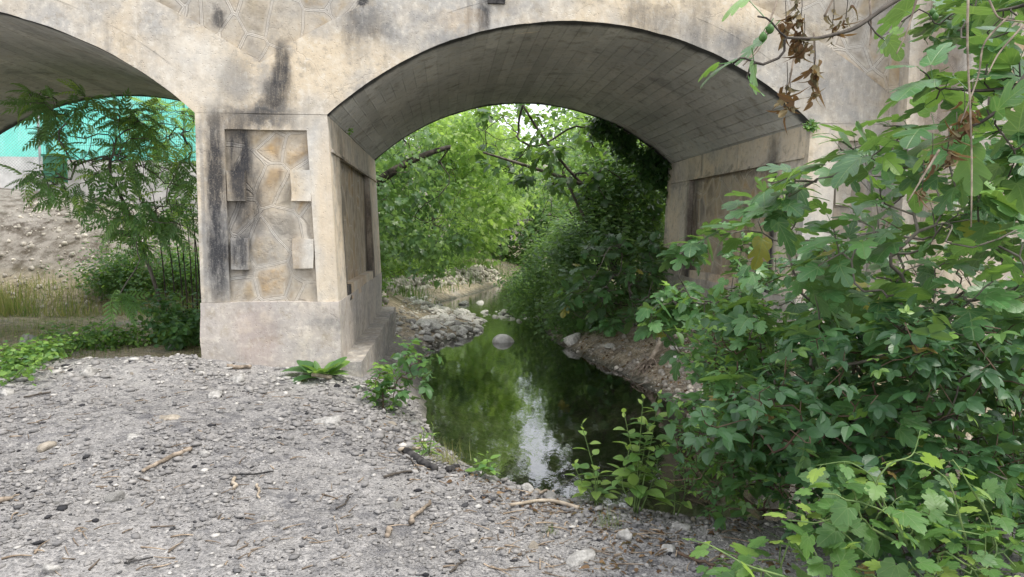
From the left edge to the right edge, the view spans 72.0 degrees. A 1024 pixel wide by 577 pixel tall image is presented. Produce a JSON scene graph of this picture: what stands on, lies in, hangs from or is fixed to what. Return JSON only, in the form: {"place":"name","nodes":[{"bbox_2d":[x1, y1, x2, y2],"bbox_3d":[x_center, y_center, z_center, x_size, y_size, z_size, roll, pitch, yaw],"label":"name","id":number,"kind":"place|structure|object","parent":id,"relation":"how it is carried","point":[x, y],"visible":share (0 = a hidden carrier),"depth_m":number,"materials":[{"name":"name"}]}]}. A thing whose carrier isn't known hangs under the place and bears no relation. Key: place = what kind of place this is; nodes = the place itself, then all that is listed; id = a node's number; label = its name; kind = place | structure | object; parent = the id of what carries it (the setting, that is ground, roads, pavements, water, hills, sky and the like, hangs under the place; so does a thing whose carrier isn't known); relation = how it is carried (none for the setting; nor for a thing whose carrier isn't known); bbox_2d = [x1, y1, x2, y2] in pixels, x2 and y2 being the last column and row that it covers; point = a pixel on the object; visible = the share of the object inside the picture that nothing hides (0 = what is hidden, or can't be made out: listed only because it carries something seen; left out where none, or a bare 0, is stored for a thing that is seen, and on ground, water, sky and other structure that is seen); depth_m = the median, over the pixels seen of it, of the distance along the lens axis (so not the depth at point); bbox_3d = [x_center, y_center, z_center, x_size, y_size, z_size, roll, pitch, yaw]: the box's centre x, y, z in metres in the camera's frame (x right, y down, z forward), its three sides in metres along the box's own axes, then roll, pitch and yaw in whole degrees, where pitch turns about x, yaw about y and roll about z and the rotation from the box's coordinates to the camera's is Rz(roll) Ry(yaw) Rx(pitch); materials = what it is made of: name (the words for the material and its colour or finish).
{"place":"outdoors","nodes":[
{"label":"outdoors","id":0,"kind":"place"},
{"bbox_2d":[0,263,200,357],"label":"grass","id":1,"kind":"structure","parent":0,"point":[38,327],"depth_m":11.85,"materials":[{"name":"plant"}]},
{"bbox_2d":[408,104,575,151],"label":"sky","id":2,"kind":"structure","parent":0,"point":[540,107],"materials":[{"name":"white"}]},
{"bbox_2d":[0,143,1023,576],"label":"ground","id":3,"kind":"structure","parent":0,"point":[10,203],"depth_m":4.77,"materials":[{"name":"gravel"}]},
{"bbox_2d":[0,388,14,395],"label":"rock","id":4,"kind":"object","parent":3,"relation":"on","point":[6,391],"visible":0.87,"depth_m":6.76,"materials":[{"name":"stone"}]},
{"bbox_2d":[0,494,19,502],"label":"stick","id":5,"kind":"object","parent":3,"relation":"on","point":[5,498],"visible":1,"depth_m":4.04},
{"bbox_2d":[0,117,41,177],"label":"chain link fence","id":6,"kind":"object","parent":3,"relation":"on","point":[39,153],"visible":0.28,"depth_m":19.46,"materials":[{"name":"metal"}]},
{"bbox_2d":[0,157,42,190],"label":"wall","id":7,"kind":"structure","parent":3,"relation":"on","point":[6,178],"depth_m":19.77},
{"bbox_2d":[0,321,86,386],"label":"weed clump","id":8,"kind":"object","parent":3,"relation":"on","point":[46,351],"visible":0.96,"depth_m":7.52,"materials":[{"name":"green plant"}]},
{"bbox_2d":[36,441,56,452],"bbox_3d":[-3.458,1.182,5.255,0.116,0.098,0.195,-2,5,-19],"label":"rock","id":9,"kind":"object","parent":3,"relation":"on","point":[43,447],"visible":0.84,"depth_m":5.19,"materials":[{"name":"brown stone"}]},
{"bbox_2d":[42,563,61,572],"bbox_3d":[-2.137,1.303,3.265,0.083,0.070,0.070,1,5,15],"label":"rock","id":10,"kind":"object","parent":3,"relation":"on","point":[49,568],"visible":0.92,"depth_m":3.25,"materials":[{"name":"stone"}]},
{"bbox_2d":[40,154,67,182],"bbox_3d":[-12.362,-3.246,19.067,0.480,0.730,0.460,0,5,-5],"label":"utility box","id":11,"kind":"object","parent":3,"relation":"on","point":[49,158],"visible":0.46,"depth_m":18.87,"materials":[{"name":"green paint"}]},
{"bbox_2d":[79,366,98,377],"bbox_3d":[-4.412,0.883,7.321,0.157,0.154,0.205,0,5,-5],"label":"rock","id":12,"kind":"object","parent":3,"relation":"on","point":[87,372],"visible":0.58,"depth_m":7.28,"materials":[{"name":"stone"}]},
{"bbox_2d":[0,96,195,161],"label":"shade screen","id":13,"kind":"object","parent":3,"relation":"on","point":[8,150],"visible":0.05,"depth_m":20.27,"materials":[{"name":"green fabric"}]},
{"bbox_2d":[0,78,198,335],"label":"tree of heaven","id":14,"kind":"object","parent":3,"relation":"on","point":[137,225],"visible":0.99,"depth_m":10.36,"materials":[{"name":"green plant"}]},
{"bbox_2d":[0,195,198,309],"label":"rubble","id":15,"kind":"object","parent":3,"relation":"on","point":[31,245],"visible":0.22,"depth_m":16.05,"materials":[{"name":"stone"}]},
{"bbox_2d":[0,270,199,317],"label":"grass","id":16,"kind":"structure","parent":3,"relation":"on","point":[6,304],"depth_m":14.31,"materials":[{"name":"plant"}]},
{"bbox_2d":[32,315,169,352],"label":"weed clump","id":17,"kind":"object","parent":3,"relation":"on","point":[91,338],"visible":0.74,"depth_m":10.07,"materials":[{"name":"green plant"}]},
{"bbox_2d":[104,491,124,502],"bbox_3d":[-2.372,1.253,4.200,0.074,0.086,0.110,4,6,35],"label":"rubble stone","id":18,"kind":"object","parent":3,"relation":"on","point":[113,496],"visible":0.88,"depth_m":4.18,"materials":[{"name":"stone"}]},
{"bbox_2d":[40,161,197,216],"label":"wall","id":19,"kind":"structure","parent":3,"relation":"on","point":[157,195],"depth_m":19.72,"materials":[{"name":"concrete"}]},
{"bbox_2d":[43,96,195,161],"bbox_3d":[-8.757,-4.523,19.872,8.462,2.950,0.092,0,5,-5],"label":"fence","id":20,"kind":"object","parent":19,"relation":"on","point":[184,124],"visible":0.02,"depth_m":19.62,"materials":[{"name":"green paint"}]},
{"bbox_2d":[44,228,199,301],"bbox_3d":[-7.797,-0.362,15.122,3.663,1.859,2.678,0,5,-5],"label":"weed clump","id":21,"kind":"object","parent":3,"relation":"on","point":[118,276],"visible":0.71,"depth_m":14.84,"materials":[{"name":"green plant"}]},
{"bbox_2d":[124,556,152,563],"bbox_3d":[-1.801,1.306,3.392,0.028,0.030,0.133,4,7,42],"label":"stick","id":22,"kind":"object","parent":3,"relation":"on","point":[133,560],"visible":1,"depth_m":3.39,"materials":[{"name":"brown wood"}]},
{"bbox_2d":[114,96,197,229],"bbox_3d":[-6.415,-1.633,13.452,3.478,4.455,1.987,3,6,29],"label":"tree of heaven","id":23,"kind":"object","parent":3,"relation":"on","point":[191,125],"visible":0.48,"depth_m":13.32,"materials":[{"name":"green plant"}]},
{"bbox_2d":[141,447,192,472],"bbox_3d":[-2.430,1.204,4.963,0.050,0.046,0.528,1,5,10],"label":"stick","id":24,"kind":"object","parent":3,"relation":"on","point":[167,458],"visible":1,"depth_m":4.95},
{"bbox_2d":[134,288,200,350],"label":"nettle clump","id":25,"kind":"object","parent":3,"relation":"on","point":[181,330],"visible":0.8,"depth_m":10.22,"materials":[{"name":"green plant"}]},
{"bbox_2d":[159,414,180,419],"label":"rock","id":26,"kind":"object","parent":3,"relation":"on","point":[171,417],"visible":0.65,"depth_m":5.89,"materials":[{"name":"brown stone"}]},
{"bbox_2d":[144,259,199,303],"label":"weed clump","id":27,"kind":"object","parent":3,"relation":"on","point":[198,291],"visible":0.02,"depth_m":14.68,"materials":[{"name":"green plant"}]},
{"bbox_2d":[152,189,200,312],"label":"cane stems","id":28,"kind":"object","parent":3,"relation":"on","point":[195,249],"visible":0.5,"depth_m":12.42,"materials":[{"name":"green plant"}]},
{"bbox_2d":[206,390,222,398],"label":"rock","id":29,"kind":"object","parent":3,"relation":"on","point":[216,393],"visible":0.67,"depth_m":6.71,"materials":[{"name":"stone"}]},
{"bbox_2d":[229,372,244,382],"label":"rock","id":30,"kind":"object","parent":3,"relation":"on","point":[237,377],"visible":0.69,"depth_m":7.46,"materials":[{"name":"stone"}]},
{"bbox_2d":[227,364,251,368],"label":"stick","id":31,"kind":"object","parent":3,"relation":"on","point":[239,366],"visible":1,"depth_m":7.89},
{"bbox_2d":[229,470,273,475],"bbox_3d":[-1.719,1.220,4.646,0.279,0.027,0.044,-2,5,-20],"label":"stick","id":32,"kind":"object","parent":3,"relation":"on","point":[234,474],"visible":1,"depth_m":4.63,"materials":[{"name":"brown wood"}]},
{"bbox_2d":[281,357,349,382],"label":"dock plant","id":33,"kind":"object","parent":3,"relation":"on","point":[330,368],"visible":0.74,"depth_m":7.85,"materials":[{"name":"green plant"}]},
{"bbox_2d":[311,373,331,378],"bbox_3d":[-2.084,0.962,7.715,0.221,0.081,0.067,-1,5,-17],"label":"stick","id":34,"kind":"object","parent":3,"relation":"on","point":[321,375],"visible":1,"depth_m":7.69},
{"bbox_2d":[312,415,340,425],"bbox_3d":[-1.585,1.133,5.991,0.263,0.107,0.158,0,5,-5],"label":"rock","id":35,"kind":"object","parent":3,"relation":"on","point":[336,420],"visible":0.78,"depth_m":5.95,"materials":[{"name":"stone"}]},
{"bbox_2d":[384,525,392,537],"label":"stick","id":36,"kind":"object","parent":3,"relation":"on","point":[389,529],"visible":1,"depth_m":3.74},
{"bbox_2d":[390,501,402,508],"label":"rubble stone","id":37,"kind":"object","parent":3,"relation":"on","point":[397,504],"visible":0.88,"depth_m":4.10,"materials":[{"name":"stone"}]},
{"bbox_2d":[352,335,442,415],"bbox_3d":[-1.222,0.970,7.546,0.918,0.921,1.006,-2,5,-23],"label":"bramble","id":38,"kind":"object","parent":3,"relation":"on","point":[378,390],"visible":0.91,"depth_m":7.33,"materials":[{"name":"green plant"}]},
{"bbox_2d":[383,470,411,477],"bbox_3d":[-0.778,1.244,4.748,0.051,0.068,0.299,3,6,29],"label":"stick","id":39,"kind":"object","parent":3,"relation":"on","point":[390,475],"visible":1,"depth_m":4.75,"materials":[{"name":"wood"}]},
{"bbox_2d":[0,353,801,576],"bbox_3d":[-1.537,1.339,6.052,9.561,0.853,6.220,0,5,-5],"label":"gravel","id":40,"kind":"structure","parent":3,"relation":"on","point":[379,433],"depth_m":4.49,"materials":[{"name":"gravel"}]},
{"bbox_2d":[381,257,425,305],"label":"weed clump","id":41,"kind":"object","parent":3,"relation":"on","point":[385,285],"visible":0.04,"depth_m":16.19,"materials":[{"name":"green plant"}]},
{"bbox_2d":[381,194,441,270],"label":"broadleaf tree","id":42,"kind":"object","parent":3,"relation":"on","point":[406,261],"visible":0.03,"depth_m":23.10,"materials":[{"name":"green plant"}]},
{"bbox_2d":[408,500,431,524],"bbox_3d":[-0.528,1.278,4.047,0.047,0.031,0.330,1,5,14],"label":"stick","id":43,"kind":"object","parent":3,"relation":"on","point":[411,520],"visible":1,"depth_m":4.01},
{"bbox_2d":[402,447,438,470],"bbox_3d":[-0.696,1.277,5.236,0.096,0.115,0.604,-2,6,-27],"label":"log","id":44,"kind":"object","parent":3,"relation":"on","point":[419,459],"visible":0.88,"depth_m":5.11,"materials":[{"name":"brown wood"}]},
{"bbox_2d":[411,422,442,455],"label":"weed clump","id":45,"kind":"object","parent":3,"relation":"on","point":[425,447],"visible":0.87,"depth_m":5.64,"materials":[{"name":"green plant"}]},
{"bbox_2d":[383,111,472,212],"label":"broadleaf tree","id":46,"kind":"object","parent":3,"relation":"on","point":[415,163],"visible":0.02,"depth_m":49.72,"materials":[{"name":"green plant"}]},
{"bbox_2d":[381,248,475,283],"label":"weed clump","id":47,"kind":"object","parent":3,"relation":"on","point":[457,265],"visible":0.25,"depth_m":23.76,"materials":[{"name":"green plant"}]},
{"bbox_2d":[375,121,484,288],"bbox_3d":[-2.423,-2.116,17.270,3.553,4.450,5.822,0,5,-5],"label":"broadleaf tree","id":48,"kind":"object","parent":3,"relation":"on","point":[393,164],"visible":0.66,"depth_m":16.96,"materials":[{"name":"green plant"}]},
{"bbox_2d":[395,289,482,348],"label":"pebbles","id":49,"kind":"object","parent":3,"relation":"on","point":[411,315],"visible":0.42,"depth_m":15.52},
{"bbox_2d":[382,264,500,304],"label":"dry stone wall","id":50,"kind":"structure","parent":3,"relation":"on","point":[473,270],"depth_m":24.50,"materials":[{"name":"stone"}]},
{"bbox_2d":[427,433,470,464],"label":"dry grass tuft","id":51,"kind":"object","parent":3,"relation":"on","point":[446,458],"visible":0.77,"depth_m":5.30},
{"bbox_2d":[445,464,459,471],"bbox_3d":[-0.431,1.300,5.095,0.061,0.094,0.237,1,5,13],"label":"log","id":52,"kind":"object","parent":3,"relation":"on","point":[451,468],"visible":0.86,"depth_m":5.04,"materials":[{"name":"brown wood"}]},
{"bbox_2d":[385,110,539,269],"bbox_3d":[-1.458,-2.942,19.873,4.694,4.940,5.255,0,5,-5],"label":"broadleaf tree","id":53,"kind":"object","parent":3,"relation":"on","point":[465,135],"visible":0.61,"depth_m":18.82,"materials":[{"name":"green plant"}]},
{"bbox_2d":[404,196,520,263],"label":"broadleaf tree","id":54,"kind":"object","parent":3,"relation":"on","point":[462,204],"visible":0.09,"depth_m":30.95,"materials":[{"name":"green plant"}]},
{"bbox_2d":[376,104,566,251],"bbox_3d":[-2.930,-6.113,27.847,9.900,10.157,9.609,0,5,-5],"label":"broadleaf tree","id":55,"kind":"object","parent":3,"relation":"on","point":[507,143],"visible":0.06,"depth_m":26.64,"materials":[{"name":"green plant"}]},
{"bbox_2d":[465,451,499,476],"bbox_3d":[-0.186,1.267,5.080,0.234,0.211,0.249,-5,7,-44],"label":"elder sprout","id":56,"kind":"object","parent":3,"relation":"on","point":[482,465],"visible":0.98,"depth_m":5.09,"materials":[{"name":"green plant"}]},
{"bbox_2d":[406,122,561,241],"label":"broadleaf tree","id":57,"kind":"object","parent":3,"relation":"on","point":[512,154],"visible":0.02,"depth_m":41.96,"materials":[{"name":"green plant"}]},
{"bbox_2d":[452,175,558,267],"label":"broadleaf tree","id":58,"kind":"object","parent":3,"relation":"on","point":[510,257],"visible":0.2,"depth_m":36.32,"materials":[{"name":"green plant"}]},
{"bbox_2d":[0,0,1023,378],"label":"stone bridge","id":59,"kind":"structure","parent":3,"relation":"on","point":[278,98],"depth_m":8.35,"materials":[{"name":"beige stone"}]},
{"bbox_2d":[575,115,674,205],"bbox_3d":[2.469,-2.610,14.035,2.431,2.007,1.000,0,5,-5],"label":"ivy","id":60,"kind":"object","parent":59,"relation":"hanging from","point":[649,162],"visible":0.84,"depth_m":13.89,"materials":[{"name":"green plant"}]},
{"bbox_2d":[802,118,820,132],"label":"fern","id":61,"kind":"object","parent":59,"relation":"attached to","point":[811,127],"visible":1,"depth_m":8.49,"materials":[{"name":"green plant"}]},
{"bbox_2d":[490,264,534,292],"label":"weed clump","id":62,"kind":"object","parent":3,"relation":"on","point":[507,280],"visible":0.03,"depth_m":25.71,"materials":[{"name":"green plant"}]},
{"bbox_2d":[494,112,545,192],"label":"broadleaf tree","id":63,"kind":"object","parent":3,"relation":"on","point":[524,152],"visible":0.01,"depth_m":58.66,"materials":[{"name":"green plant"}]},
{"bbox_2d":[379,231,661,303],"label":"grass","id":64,"kind":"structure","parent":3,"relation":"on","point":[458,281],"depth_m":23.13,"materials":[{"name":"plant"}]},
{"bbox_2d":[521,483,533,491],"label":"rock","id":65,"kind":"object","parent":3,"relation":"on","point":[528,487],"visible":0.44,"depth_m":4.92,"materials":[{"name":"stone"}]},
{"bbox_2d":[528,541,538,548],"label":"rubble stone","id":66,"kind":"object","parent":3,"relation":"on","point":[533,545],"visible":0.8,"depth_m":3.66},
{"bbox_2d":[509,498,579,509],"bbox_3d":[0.190,1.326,4.343,0.428,0.067,0.206,0,5,-5],"label":"stick","id":67,"kind":"object","parent":3,"relation":"on","point":[567,504],"visible":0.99,"depth_m":4.37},
{"bbox_2d":[493,212,610,321],"bbox_3d":[1.041,-0.299,18.881,3.351,3.526,5.210,0,5,-5],"label":"shrub","id":68,"kind":"object","parent":3,"relation":"on","point":[524,296],"visible":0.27,"depth_m":17.48,"materials":[{"name":"green plant"}]},
{"bbox_2d":[469,104,665,288],"bbox_3d":[1.297,-2.313,15.990,4.585,4.642,3.074,0,5,2],"label":"fig tree","id":69,"kind":"object","parent":3,"relation":"on","point":[554,185],"visible":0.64,"depth_m":15.29,"materials":[{"name":"green plant"}]},
{"bbox_2d":[565,549,595,567],"bbox_3d":[0.341,1.351,3.513,0.180,0.074,0.076,-3,6,-33],"label":"rock","id":70,"kind":"object","parent":3,"relation":"on","point":[576,559],"visible":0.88,"depth_m":3.49,"materials":[{"name":"stone"}]},
{"bbox_2d":[524,104,639,206],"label":"broadleaf tree","id":71,"kind":"object","parent":3,"relation":"on","point":[554,114],"visible":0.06,"depth_m":50.00,"materials":[{"name":"green plant"}]},
{"bbox_2d":[374,330,799,574],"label":"leaf litter","id":72,"kind":"object","parent":3,"relation":"on","point":[770,563],"visible":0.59,"depth_m":4.03,"materials":[{"name":"plant"}]},
{"bbox_2d":[549,312,625,343],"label":"weed clump","id":73,"kind":"object","parent":3,"relation":"on","point":[576,328],"visible":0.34,"depth_m":13.92,"materials":[{"name":"green plant"}]},
{"bbox_2d":[514,111,666,263],"bbox_3d":[3.082,-3.011,24.202,6.021,6.935,6.365,3,6,28],"label":"broadleaf tree","id":74,"kind":"object","parent":3,"relation":"on","point":[556,203],"visible":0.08,"depth_m":23.78,"materials":[{"name":"green plant"}]},
{"bbox_2d":[521,107,659,236],"bbox_3d":[4.535,-5.103,32.200,9.568,8.247,8.107,0,5,-5],"label":"broadleaf tree","id":75,"kind":"object","parent":3,"relation":"on","point":[567,117],"visible":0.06,"depth_m":32.07,"materials":[{"name":"green plant"}]},
{"bbox_2d":[564,418,617,505],"bbox_3d":[0.510,1.115,4.527,0.304,0.576,0.300,-3,6,-34],"label":"elder sprout","id":76,"kind":"object","parent":3,"relation":"on","point":[597,492],"visible":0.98,"depth_m":4.51,"materials":[{"name":"green plant"}]},
{"bbox_2d":[523,200,667,341],"bbox_3d":[2.188,-0.067,15.633,4.150,3.809,4.242,0,5,-5],"label":"shrub","id":77,"kind":"object","parent":3,"relation":"on","point":[567,245],"visible":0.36,"depth_m":14.54,"materials":[{"name":"green plant"}]},
{"bbox_2d":[593,504,622,530],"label":"grass tuft","id":78,"kind":"object","parent":3,"relation":"on","point":[609,517],"visible":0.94,"depth_m":4.01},
{"bbox_2d":[553,229,673,336],"bbox_3d":[1.980,0.045,12.722,2.416,2.222,2.685,1,5,6],"label":"bush","id":79,"kind":"object","parent":3,"relation":"on","point":[610,324],"visible":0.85,"depth_m":12.47,"materials":[{"name":"green plant"}]},
{"bbox_2d":[570,144,666,286],"bbox_3d":[2.564,-1.660,15.724,3.009,3.441,3.258,2,5,18],"label":"shrub","id":80,"kind":"object","parent":3,"relation":"on","point":[610,193],"visible":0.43,"depth_m":14.99,"materials":[{"name":"green plant"}]},
{"bbox_2d":[616,528,631,540],"bbox_3d":[0.598,1.332,3.753,0.081,0.096,0.088,-4,6,-39],"label":"rock","id":81,"kind":"object","parent":3,"relation":"on","point":[625,534],"visible":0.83,"depth_m":3.73,"materials":[{"name":"stone"}]},
{"bbox_2d":[555,327,702,399],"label":"pebbles","id":82,"kind":"object","parent":3,"relation":"on","point":[664,382],"visible":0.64,"depth_m":11.17,"materials":[{"name":"stone"}]},
{"bbox_2d":[569,330,694,391],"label":"twig litter","id":83,"kind":"object","parent":3,"relation":"on","point":[631,356],"visible":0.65,"depth_m":11.45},
{"bbox_2d":[603,390,674,513],"bbox_3d":[0.776,0.999,4.271,0.426,0.754,0.350,1,5,15],"label":"elder sprout","id":84,"kind":"object","parent":3,"relation":"on","point":[635,488],"visible":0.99,"depth_m":4.27,"materials":[{"name":"green plant"}]},
{"bbox_2d":[626,337,661,379],"bbox_3d":[2.075,1.002,10.809,0.700,0.810,0.441,0,5,-5],"label":"root stump","id":85,"kind":"object","parent":3,"relation":"on","point":[646,364],"visible":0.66,"depth_m":10.86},
{"bbox_2d":[661,544,675,552],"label":"rock","id":86,"kind":"object","parent":3,"relation":"on","point":[670,547],"visible":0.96,"depth_m":3.61,"materials":[{"name":"stone"}]},
{"bbox_2d":[655,450,699,515],"bbox_3d":[1.006,1.212,4.318,0.264,0.443,0.231,0,5,-5],"label":"elder sprout","id":87,"kind":"object","parent":3,"relation":"on","point":[687,504],"visible":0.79,"depth_m":4.33,"materials":[{"name":"green plant"}]},
{"bbox_2d":[671,523,691,530],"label":"rock","id":88,"kind":"object","parent":3,"relation":"on","point":[685,527],"visible":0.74,"depth_m":4.05,"materials":[{"name":"stone"}]},
{"bbox_2d":[678,551,715,565],"bbox_3d":[0.897,1.331,3.462,0.043,0.045,0.243,-3,6,-33],"label":"stick","id":89,"kind":"object","parent":3,"relation":"on","point":[697,560],"visible":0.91,"depth_m":3.43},
{"bbox_2d":[633,219,774,393],"bbox_3d":[2.149,0.321,7.769,1.812,2.133,2.890,0,5,-5],"label":"fig tree","id":90,"kind":"object","parent":3,"relation":"on","point":[667,313],"visible":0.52,"depth_m":7.47,"materials":[{"name":"green plant"}]},
{"bbox_2d":[662,398,757,519],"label":"dry twigs","id":91,"kind":"object","parent":3,"relation":"on","point":[688,478],"visible":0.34,"depth_m":4.10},
{"bbox_2d":[649,286,809,530],"bbox_3d":[1.423,1.070,4.785,1.020,2.272,2.100,1,5,9],"label":"shrub","id":92,"kind":"object","parent":3,"relation":"on","point":[731,483],"visible":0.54,"depth_m":4.17,"materials":[{"name":"green plant"}]},
{"bbox_2d":[682,293,1023,576],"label":"bramble","id":93,"kind":"object","parent":3,"relation":"on","point":[931,369],"visible":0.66,"depth_m":3.22,"materials":[{"name":"green plant"}]},
{"bbox_2d":[696,465,1023,576],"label":"grape vine","id":94,"kind":"object","parent":3,"relation":"on","point":[839,524],"visible":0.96,"depth_m":2.85,"materials":[{"name":"green plant"}]},
{"bbox_2d":[682,430,993,576],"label":"grape vine","id":95,"kind":"object","parent":94,"relation":"attached to","point":[877,490],"visible":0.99,"depth_m":2.67,"materials":[{"name":"green plant"}]},
{"bbox_2d":[699,82,1023,518],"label":"fig tree","id":96,"kind":"object","parent":3,"relation":"on","point":[836,297],"visible":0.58,"depth_m":3.53,"materials":[{"name":"green plant"}]},
{"bbox_2d":[877,15,1023,156],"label":"fig branch","id":97,"kind":"object","parent":96,"relation":"attached to","point":[1005,60],"visible":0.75,"depth_m":2.83,"materials":[{"name":"green plant"}]},
{"bbox_2d":[874,0,1023,80],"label":"fig branch","id":98,"kind":"object","parent":97,"relation":"attached to","point":[897,13],"visible":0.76,"depth_m":3.00,"materials":[{"name":"green plant"}]},
{"bbox_2d":[905,74,1023,214],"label":"fig branch","id":99,"kind":"object","parent":97,"relation":"attached to","point":[954,147],"visible":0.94,"depth_m":2.60,"materials":[{"name":"green plant"}]},
{"bbox_2d":[725,201,1023,474],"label":"shrub","id":100,"kind":"object","parent":3,"relation":"on","point":[777,283],"visible":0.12,"depth_m":5.96,"materials":[{"name":"green plant"}]},
{"bbox_2d":[898,0,1023,514],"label":"fig tree","id":101,"kind":"object","parent":3,"relation":"on","point":[955,34],"visible":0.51,"depth_m":3.74,"materials":[{"name":"green plant"}]},
{"bbox_2d":[698,0,904,132],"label":"fig branch","id":102,"kind":"object","parent":101,"relation":"attached to","point":[890,44],"visible":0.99,"depth_m":2.29,"materials":[{"name":"brown plant"}]},
{"bbox_2d":[743,0,1023,226],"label":"dry twigs","id":103,"kind":"object","parent":102,"relation":"attached to","point":[970,94],"visible":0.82,"depth_m":2.36,"materials":[{"name":"wood"}]},
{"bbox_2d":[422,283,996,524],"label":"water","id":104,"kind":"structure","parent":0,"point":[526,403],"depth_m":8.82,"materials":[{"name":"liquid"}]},
{"bbox_2d":[492,334,513,342],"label":"boulder","id":105,"kind":"object","parent":104,"relation":"in","point":[502,338],"visible":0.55,"depth_m":14.22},
{"bbox_2d":[563,332,580,345],"bbox_3d":[1.214,1.019,13.826,0.389,0.268,0.492,-24,8,-13],"label":"rock","id":106,"kind":"object","parent":104,"relation":"in","point":[572,339],"visible":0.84,"depth_m":13.69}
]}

